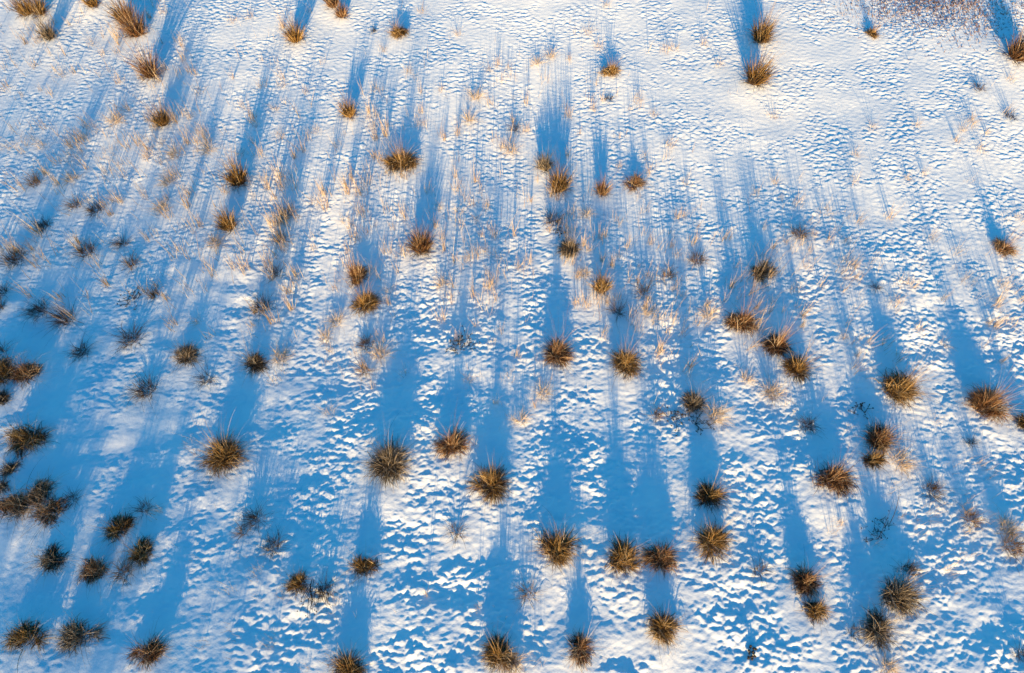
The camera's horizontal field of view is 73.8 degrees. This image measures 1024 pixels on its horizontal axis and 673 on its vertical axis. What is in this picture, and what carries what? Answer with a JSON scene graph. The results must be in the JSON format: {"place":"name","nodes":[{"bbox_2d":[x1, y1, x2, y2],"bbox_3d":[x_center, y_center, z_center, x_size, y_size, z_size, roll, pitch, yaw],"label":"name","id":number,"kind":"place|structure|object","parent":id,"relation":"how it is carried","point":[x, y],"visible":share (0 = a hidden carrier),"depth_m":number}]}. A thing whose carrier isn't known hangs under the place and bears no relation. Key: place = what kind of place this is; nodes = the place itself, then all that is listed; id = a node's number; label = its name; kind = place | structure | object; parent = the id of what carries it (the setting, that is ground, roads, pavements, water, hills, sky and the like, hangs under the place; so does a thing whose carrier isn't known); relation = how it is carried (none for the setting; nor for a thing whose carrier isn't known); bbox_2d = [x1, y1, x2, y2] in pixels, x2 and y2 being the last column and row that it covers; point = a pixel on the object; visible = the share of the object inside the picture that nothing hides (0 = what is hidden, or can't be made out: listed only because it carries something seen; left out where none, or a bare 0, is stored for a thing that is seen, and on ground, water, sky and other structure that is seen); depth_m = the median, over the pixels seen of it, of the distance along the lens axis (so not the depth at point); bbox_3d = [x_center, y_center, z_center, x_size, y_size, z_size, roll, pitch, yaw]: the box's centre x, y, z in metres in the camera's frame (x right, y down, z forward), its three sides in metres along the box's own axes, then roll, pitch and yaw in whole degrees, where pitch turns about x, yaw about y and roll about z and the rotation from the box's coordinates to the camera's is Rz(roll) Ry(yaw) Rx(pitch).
{"place":"outdoors","nodes":[
{"label":"outdoors","id":0,"kind":"place"},
{"bbox_2d":[0,0,1023,672],"bbox_3d":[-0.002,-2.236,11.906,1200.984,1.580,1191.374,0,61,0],"label":"snow ground","id":1,"kind":"structure","parent":0,"point":[596,454],"depth_m":11.51},
{"bbox_2d":[0,385,21,412],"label":"grass tussock","id":2,"kind":"object","parent":1,"relation":"on","point":[4,395],"depth_m":10.80},
{"bbox_2d":[0,452,22,480],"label":"grass tussock","id":3,"kind":"object","parent":1,"relation":"on","point":[9,468],"depth_m":10.18},
{"bbox_2d":[0,331,29,386],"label":"grass tussock","id":4,"kind":"object","parent":1,"relation":"on","point":[4,373],"depth_m":11.01},
{"bbox_2d":[0,0,35,20],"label":"grass tussock","id":5,"kind":"object","parent":1,"relation":"on","point":[24,9],"depth_m":15.08},
{"bbox_2d":[0,237,40,276],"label":"sparse grass tuft","id":6,"kind":"object","parent":1,"relation":"on","point":[8,258],"visible":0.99,"depth_m":12.18},
{"bbox_2d":[0,459,52,548],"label":"grass tussock","id":7,"kind":"object","parent":1,"relation":"on","point":[7,503],"depth_m":9.86},
{"bbox_2d":[1,610,57,672],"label":"grass tussock","id":8,"kind":"object","parent":1,"relation":"on","point":[16,637],"depth_m":8.98},
{"bbox_2d":[0,408,59,464],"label":"grass tussock","id":9,"kind":"object","parent":1,"relation":"on","point":[26,439],"depth_m":10.38},
{"bbox_2d":[5,347,55,405],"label":"grass tussock","id":10,"kind":"object","parent":1,"relation":"on","point":[21,371],"depth_m":10.99},
{"bbox_2d":[16,0,50,21],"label":"grass tussock","id":11,"kind":"object","parent":1,"relation":"on","point":[40,8],"depth_m":15.12},
{"bbox_2d":[0,484,73,549],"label":"grass tussock","id":12,"kind":"object","parent":1,"relation":"on","point":[51,510],"depth_m":9.83},
{"bbox_2d":[14,163,59,195],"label":"sparse grass tuft","id":13,"kind":"object","parent":1,"relation":"on","point":[34,181],"visible":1,"depth_m":13.03},
{"bbox_2d":[7,468,68,512],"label":"grass tussock","id":14,"kind":"object","parent":1,"relation":"on","point":[43,488],"depth_m":9.98},
{"bbox_2d":[18,0,59,43],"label":"grass tussock","id":15,"kind":"object","parent":1,"relation":"on","point":[47,34],"depth_m":14.78},
{"bbox_2d":[17,294,62,329],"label":"sparse grass tuft","id":16,"kind":"object","parent":1,"relation":"on","point":[33,308],"visible":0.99,"depth_m":11.65},
{"bbox_2d":[18,540,71,584],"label":"grass tussock","id":17,"kind":"object","parent":1,"relation":"on","point":[49,559],"depth_m":9.51},
{"bbox_2d":[37,294,81,347],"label":"sparse grass tuft","id":18,"kind":"object","parent":1,"relation":"on","point":[56,315],"visible":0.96,"depth_m":11.55},
{"bbox_2d":[42,604,114,666],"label":"grass tussock","id":19,"kind":"object","parent":1,"relation":"on","point":[74,630],"depth_m":8.99},
{"bbox_2d":[61,334,99,362],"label":"sparse grass tuft","id":20,"kind":"object","parent":1,"relation":"on","point":[80,350],"visible":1,"depth_m":11.27},
{"bbox_2d":[60,230,102,268],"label":"sparse grass tuft","id":21,"kind":"object","parent":1,"relation":"on","point":[80,251],"visible":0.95,"depth_m":12.28},
{"bbox_2d":[77,197,108,224],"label":"sparse grass tuft","id":22,"kind":"object","parent":1,"relation":"on","point":[93,209],"visible":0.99,"depth_m":12.77},
{"bbox_2d":[66,541,120,598],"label":"grass tussock","id":23,"kind":"object","parent":1,"relation":"on","point":[90,569],"depth_m":9.43},
{"bbox_2d":[89,501,137,551],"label":"grass tussock","id":24,"kind":"object","parent":1,"relation":"on","point":[120,524],"depth_m":9.76},
{"bbox_2d":[97,0,136,25],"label":"grass tussock","id":25,"kind":"object","parent":1,"relation":"on","point":[118,9],"depth_m":14.98},
{"bbox_2d":[108,549,141,591],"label":"sparse grass tuft","id":26,"kind":"object","parent":1,"relation":"on","point":[123,572],"visible":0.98,"depth_m":9.43},
{"bbox_2d":[107,1,152,41],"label":"grass tussock","id":27,"kind":"object","parent":1,"relation":"on","point":[130,28],"depth_m":14.78},
{"bbox_2d":[117,246,147,282],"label":"sparse grass tuft","id":28,"kind":"object","parent":1,"relation":"on","point":[132,262],"visible":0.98,"depth_m":12.15},
{"bbox_2d":[107,318,161,357],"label":"sparse grass tuft","id":29,"kind":"object","parent":1,"relation":"on","point":[129,336],"visible":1,"depth_m":11.35},
{"bbox_2d":[106,4,168,86],"bbox_3d":[-7.600,-5.889,13.565,1.145,2.042,1.152,21,63,11],"label":"grass tussock","id":30,"kind":"object","parent":1,"relation":"on","point":[145,70],"depth_m":14.13},
{"bbox_2d":[113,531,163,582],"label":"grass tussock","id":31,"kind":"object","parent":1,"relation":"on","point":[141,548],"depth_m":9.57},
{"bbox_2d":[121,369,161,412],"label":"sparse grass tuft","id":32,"kind":"object","parent":1,"relation":"on","point":[140,390],"visible":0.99,"depth_m":10.85},
{"bbox_2d":[117,620,175,672],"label":"grass tussock","id":33,"kind":"object","parent":1,"relation":"on","point":[151,650],"depth_m":8.87},
{"bbox_2d":[128,75,172,131],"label":"grass tussock","id":34,"kind":"object","parent":1,"relation":"on","point":[160,117],"depth_m":13.61},
{"bbox_2d":[142,193,177,217],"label":"sparse grass tuft","id":35,"kind":"object","parent":1,"relation":"on","point":[162,204],"visible":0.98,"depth_m":12.76},
{"bbox_2d":[158,334,216,378],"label":"grass tussock","id":36,"kind":"object","parent":1,"relation":"on","point":[185,354],"depth_m":11.18},
{"bbox_2d":[188,362,218,389],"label":"sparse grass tuft","id":37,"kind":"object","parent":1,"relation":"on","point":[203,382],"visible":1,"depth_m":11.01},
{"bbox_2d":[195,223,242,256],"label":"sparse grass tuft","id":38,"kind":"object","parent":1,"relation":"on","point":[214,240],"visible":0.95,"depth_m":12.34},
{"bbox_2d":[203,193,243,234],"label":"grass tussock","id":39,"kind":"object","parent":1,"relation":"on","point":[224,224],"depth_m":12.42},
{"bbox_2d":[184,409,264,486],"bbox_3d":[-4.359,1.605,9.947,1.287,1.374,1.287,0,61,0],"label":"grass tussock","id":40,"kind":"object","parent":1,"relation":"on","point":[223,455],"depth_m":10.25},
{"bbox_2d":[211,130,252,195],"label":"grass tussock","id":41,"kind":"object","parent":1,"relation":"on","point":[236,177],"depth_m":12.86},
{"bbox_2d":[225,331,272,384],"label":"grass tussock","id":42,"kind":"object","parent":1,"relation":"on","point":[256,361],"depth_m":11.13},
{"bbox_2d":[234,495,273,537],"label":"sparse grass tuft","id":43,"kind":"object","parent":1,"relation":"on","point":[250,516],"visible":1,"depth_m":9.85},
{"bbox_2d":[240,285,286,322],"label":"sparse grass tuft","id":44,"kind":"object","parent":1,"relation":"on","point":[264,306],"visible":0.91,"depth_m":11.71},
{"bbox_2d":[247,523,291,558],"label":"sparse grass tuft","id":45,"kind":"object","parent":1,"relation":"on","point":[268,549],"visible":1,"depth_m":9.64},
{"bbox_2d":[260,338,306,373],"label":"sparse grass tuft","id":46,"kind":"object","parent":1,"relation":"on","point":[283,352],"visible":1,"depth_m":11.24},
{"bbox_2d":[275,3,308,46],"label":"grass tussock","id":47,"kind":"object","parent":1,"relation":"on","point":[293,36],"depth_m":14.71},
{"bbox_2d":[275,565,314,600],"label":"grass tussock","id":48,"kind":"object","parent":1,"relation":"on","point":[297,580],"depth_m":9.35},
{"bbox_2d":[297,580,329,617],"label":"seed headed weed","id":49,"kind":"object","parent":1,"relation":"on","point":[311,599],"visible":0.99,"depth_m":9.24},
{"bbox_2d":[305,565,343,605],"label":"sparse grass tuft","id":50,"kind":"object","parent":1,"relation":"on","point":[319,589],"visible":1,"depth_m":9.29},
{"bbox_2d":[319,77,358,120],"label":"grass tussock","id":51,"kind":"object","parent":1,"relation":"on","point":[348,112],"depth_m":13.72},
{"bbox_2d":[330,0,351,20],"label":"grass tussock","id":52,"kind":"object","parent":1,"relation":"on","point":[341,13],"depth_m":15.18},
{"bbox_2d":[310,635,380,672],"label":"grass tussock","id":53,"kind":"object","parent":1,"relation":"on","point":[346,664],"depth_m":8.79},
{"bbox_2d":[333,247,372,288],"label":"grass tussock","id":54,"kind":"object","parent":1,"relation":"on","point":[358,273],"depth_m":11.99},
{"bbox_2d":[333,254,387,317],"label":"grass tussock","id":55,"kind":"object","parent":1,"relation":"on","point":[367,301],"depth_m":11.68},
{"bbox_2d":[339,545,384,584],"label":"grass tussock","id":56,"kind":"object","parent":1,"relation":"on","point":[360,564],"depth_m":9.46},
{"bbox_2d":[351,327,386,361],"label":"sparse grass tuft","id":57,"kind":"object","parent":1,"relation":"on","point":[366,343],"visible":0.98,"depth_m":11.37},
{"bbox_2d":[358,336,399,372],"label":"sparse grass tuft","id":58,"kind":"object","parent":1,"relation":"on","point":[382,349],"visible":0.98,"depth_m":11.26},
{"bbox_2d":[340,420,421,499],"bbox_3d":[-1.772,1.716,9.870,1.432,1.300,1.317,-31,65,-16],"label":"grass tussock","id":59,"kind":"object","parent":1,"relation":"on","point":[389,458],"depth_m":10.14},
{"bbox_2d":[385,13,410,43],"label":"grass tussock","id":60,"kind":"object","parent":1,"relation":"on","point":[399,32],"depth_m":14.90},
{"bbox_2d":[378,122,429,177],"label":"grass tussock","id":61,"kind":"object","parent":1,"relation":"on","point":[394,160],"depth_m":13.15},
{"bbox_2d":[398,208,438,263],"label":"grass tussock","id":62,"kind":"object","parent":1,"relation":"on","point":[422,247],"depth_m":12.22},
{"bbox_2d":[423,413,475,466],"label":"grass tussock","id":63,"kind":"object","parent":1,"relation":"on","point":[454,438],"depth_m":10.33},
{"bbox_2d":[464,451,515,515],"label":"grass tussock","id":64,"kind":"object","parent":1,"relation":"on","point":[492,477],"depth_m":10.01},
{"bbox_2d":[465,626,534,672],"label":"grass tussock","id":65,"kind":"object","parent":1,"relation":"on","point":[496,649],"depth_m":8.84},
{"bbox_2d":[0,0,1023,671],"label":"grass stubble","id":66,"kind":"object","parent":1,"relation":"on","point":[266,186],"depth_m":12.36},
{"bbox_2d":[496,642,534,672],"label":"sparse grass tuft","id":67,"kind":"object","parent":1,"relation":"on","point":[512,665],"visible":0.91,"depth_m":8.81},
{"bbox_2d":[508,575,548,614],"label":"sparse grass tuft","id":68,"kind":"object","parent":1,"relation":"on","point":[527,592],"visible":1,"depth_m":9.30},
{"bbox_2d":[530,138,558,178],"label":"grass tussock","id":69,"kind":"object","parent":1,"relation":"on","point":[542,164],"depth_m":13.20},
{"bbox_2d":[532,205,567,232],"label":"sparse grass tuft","id":70,"kind":"object","parent":1,"relation":"on","point":[559,219],"visible":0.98,"depth_m":12.63},
{"bbox_2d":[524,506,594,588],"bbox_3d":[0.605,2.839,9.239,1.078,1.177,1.092,13,61,7],"label":"grass tussock","id":71,"kind":"object","parent":1,"relation":"on","point":[559,551],"depth_m":9.52},
{"bbox_2d":[539,302,582,381],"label":"grass tussock","id":72,"kind":"object","parent":1,"relation":"on","point":[560,354],"depth_m":11.12},
{"bbox_2d":[542,149,579,202],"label":"grass tussock","id":73,"kind":"object","parent":1,"relation":"on","point":[558,180],"depth_m":12.86},
{"bbox_2d":[547,218,584,262],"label":"grass tussock","id":74,"kind":"object","parent":1,"relation":"on","point":[567,247],"depth_m":12.25},
{"bbox_2d":[561,622,611,671],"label":"grass tussock","id":75,"kind":"object","parent":1,"relation":"on","point":[580,649],"depth_m":8.88},
{"bbox_2d":[587,261,618,300],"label":"grass tussock","id":76,"kind":"object","parent":1,"relation":"on","point":[597,285],"depth_m":11.82},
{"bbox_2d":[591,160,615,197],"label":"grass tussock","id":77,"kind":"object","parent":1,"relation":"on","point":[603,191],"depth_m":12.86},
{"bbox_2d":[593,51,627,77],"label":"grass tussock","id":78,"kind":"object","parent":1,"relation":"on","point":[609,70],"depth_m":14.41},
{"bbox_2d":[598,295,633,330],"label":"sparse grass tuft","id":79,"kind":"object","parent":1,"relation":"on","point":[612,309],"visible":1,"depth_m":11.63},
{"bbox_2d":[600,531,647,596],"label":"grass tussock","id":80,"kind":"object","parent":1,"relation":"on","point":[624,557],"depth_m":9.45},
{"bbox_2d":[604,323,656,391],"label":"grass tussock","id":81,"kind":"object","parent":1,"relation":"on","point":[623,361],"depth_m":11.05},
{"bbox_2d":[620,166,652,201],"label":"grass tussock","id":82,"kind":"object","parent":1,"relation":"on","point":[635,180],"depth_m":13.01},
{"bbox_2d":[637,518,692,580],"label":"grass tussock","id":83,"kind":"object","parent":1,"relation":"on","point":[652,558],"depth_m":9.46},
{"bbox_2d":[645,598,693,657],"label":"grass tussock","id":84,"kind":"object","parent":1,"relation":"on","point":[665,633],"depth_m":8.99},
{"bbox_2d":[687,241,712,271],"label":"sparse grass tuft","id":85,"kind":"object","parent":1,"relation":"on","point":[694,260],"visible":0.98,"depth_m":12.23},
{"bbox_2d":[679,377,724,420],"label":"grass tussock","id":86,"kind":"object","parent":1,"relation":"on","point":[694,402],"depth_m":10.73},
{"bbox_2d":[672,395,741,429],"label":"sparse grass tuft","id":87,"kind":"object","parent":1,"relation":"on","point":[721,413],"visible":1,"depth_m":10.62},
{"bbox_2d":[691,292,724,327],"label":"sparse grass tuft","id":88,"kind":"object","parent":1,"relation":"on","point":[711,312],"visible":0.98,"depth_m":11.65},
{"bbox_2d":[680,512,748,582],"bbox_3d":[2.793,2.743,9.325,0.921,1.115,1.024,20,62,11],"label":"grass tussock","id":89,"kind":"object","parent":1,"relation":"on","point":[715,538],"depth_m":9.57},
{"bbox_2d":[689,460,746,519],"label":"grass tussock","id":90,"kind":"object","parent":1,"relation":"on","point":[708,493],"depth_m":9.92},
{"bbox_2d":[720,277,774,342],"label":"grass tussock","id":91,"kind":"object","parent":1,"relation":"on","point":[743,322],"depth_m":11.46},
{"bbox_2d":[741,246,789,286],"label":"grass tussock","id":92,"kind":"object","parent":1,"relation":"on","point":[766,269],"depth_m":12.02},
{"bbox_2d":[739,9,793,91],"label":"grass tussock","id":93,"kind":"object","parent":1,"relation":"on","point":[756,76],"depth_m":14.07},
{"bbox_2d":[745,1,790,49],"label":"grass tussock","id":94,"kind":"object","parent":1,"relation":"on","point":[761,35],"depth_m":14.66},
{"bbox_2d":[756,370,794,412],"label":"sparse grass tuft","id":95,"kind":"object","parent":1,"relation":"on","point":[776,388],"visible":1,"depth_m":10.85},
{"bbox_2d":[754,312,820,361],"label":"grass tussock","id":96,"kind":"object","parent":1,"relation":"on","point":[771,346],"depth_m":11.24},
{"bbox_2d":[785,220,812,245],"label":"sparse grass tuft","id":97,"kind":"object","parent":1,"relation":"on","point":[799,231],"visible":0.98,"depth_m":12.46},
{"bbox_2d":[764,319,839,390],"bbox_3d":[4.652,0.349,10.677,0.936,1.295,0.840,-14,62,-8],"label":"grass tussock","id":98,"kind":"object","parent":1,"relation":"on","point":[795,365],"depth_m":11.03},
{"bbox_2d":[788,414,826,437],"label":"sparse grass tuft","id":99,"kind":"object","parent":1,"relation":"on","point":[810,423],"visible":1,"depth_m":10.59},
{"bbox_2d":[784,544,850,606],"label":"grass tussock","id":100,"kind":"object","parent":1,"relation":"on","point":[805,580],"depth_m":9.33},
{"bbox_2d":[795,587,842,633],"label":"grass tussock","id":101,"kind":"object","parent":1,"relation":"on","point":[814,611],"depth_m":9.16},
{"bbox_2d":[808,445,871,502],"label":"grass tussock","id":102,"kind":"object","parent":1,"relation":"on","point":[840,480],"depth_m":10.05},
{"bbox_2d":[864,12,885,40],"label":"grass tussock","id":103,"kind":"object","parent":1,"relation":"on","point":[872,33],"depth_m":14.95},
{"bbox_2d":[855,440,897,481],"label":"grass tussock","id":104,"kind":"object","parent":1,"relation":"on","point":[876,459],"depth_m":10.29},
{"bbox_2d":[856,404,918,456],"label":"grass tussock","id":105,"kind":"object","parent":1,"relation":"on","point":[881,434],"depth_m":10.43},
{"bbox_2d":[867,646,907,672],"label":"sparse grass tuft","id":106,"kind":"object","parent":1,"relation":"on","point":[889,664],"visible":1,"depth_m":8.86},
{"bbox_2d":[856,599,921,656],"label":"grass tussock","id":107,"kind":"object","parent":1,"relation":"on","point":[877,629],"depth_m":9.04},
{"bbox_2d":[775,0,1023,59],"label":"brown stubble","id":108,"kind":"object","parent":1,"relation":"on","point":[934,2],"visible":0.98,"depth_m":15.32},
{"bbox_2d":[874,439,936,488],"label":"sparse grass tuft","id":109,"kind":"object","parent":1,"relation":"on","point":[905,459],"visible":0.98,"depth_m":10.30},
{"bbox_2d":[875,549,943,627],"bbox_3d":[5.287,3.350,8.983,1.069,1.211,0.955,-10,61,-5],"label":"grass tussock","id":110,"kind":"object","parent":1,"relation":"on","point":[902,597],"depth_m":9.23},
{"bbox_2d":[889,553,933,596],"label":"sparse grass tuft","id":111,"kind":"object","parent":1,"relation":"on","point":[909,567],"visible":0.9,"depth_m":9.51},
{"bbox_2d":[866,339,963,410],"bbox_3d":[6.248,0.562,10.515,1.121,1.464,1.356,0,61,0],"label":"grass tussock","id":112,"kind":"object","parent":1,"relation":"on","point":[899,386],"depth_m":10.81},
{"bbox_2d":[910,471,956,520],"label":"sparse grass tuft","id":113,"kind":"object","parent":1,"relation":"on","point":[935,489],"visible":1,"depth_m":10.11},
{"bbox_2d":[951,496,997,538],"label":"sparse grass tuft","id":114,"kind":"object","parent":1,"relation":"on","point":[971,514],"visible":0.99,"depth_m":9.89},
{"bbox_2d":[958,360,1023,438],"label":"grass tussock","id":115,"kind":"object","parent":1,"relation":"on","point":[987,400],"depth_m":10.72},
{"bbox_2d":[974,506,1023,552],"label":"sparse grass tuft","id":116,"kind":"object","parent":1,"relation":"on","point":[1006,518],"visible":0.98,"depth_m":9.80},
{"bbox_2d":[990,219,1023,260],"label":"grass tussock","id":117,"kind":"object","parent":1,"relation":"on","point":[1002,247],"depth_m":12.28},
{"bbox_2d":[994,25,1023,68],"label":"grass tussock","id":118,"kind":"object","parent":1,"relation":"on","point":[1016,51],"depth_m":14.51},
{"bbox_2d":[995,508,1023,574],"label":"sparse grass tuft","id":119,"kind":"object","parent":1,"relation":"on","point":[1016,543],"visible":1,"depth_m":9.66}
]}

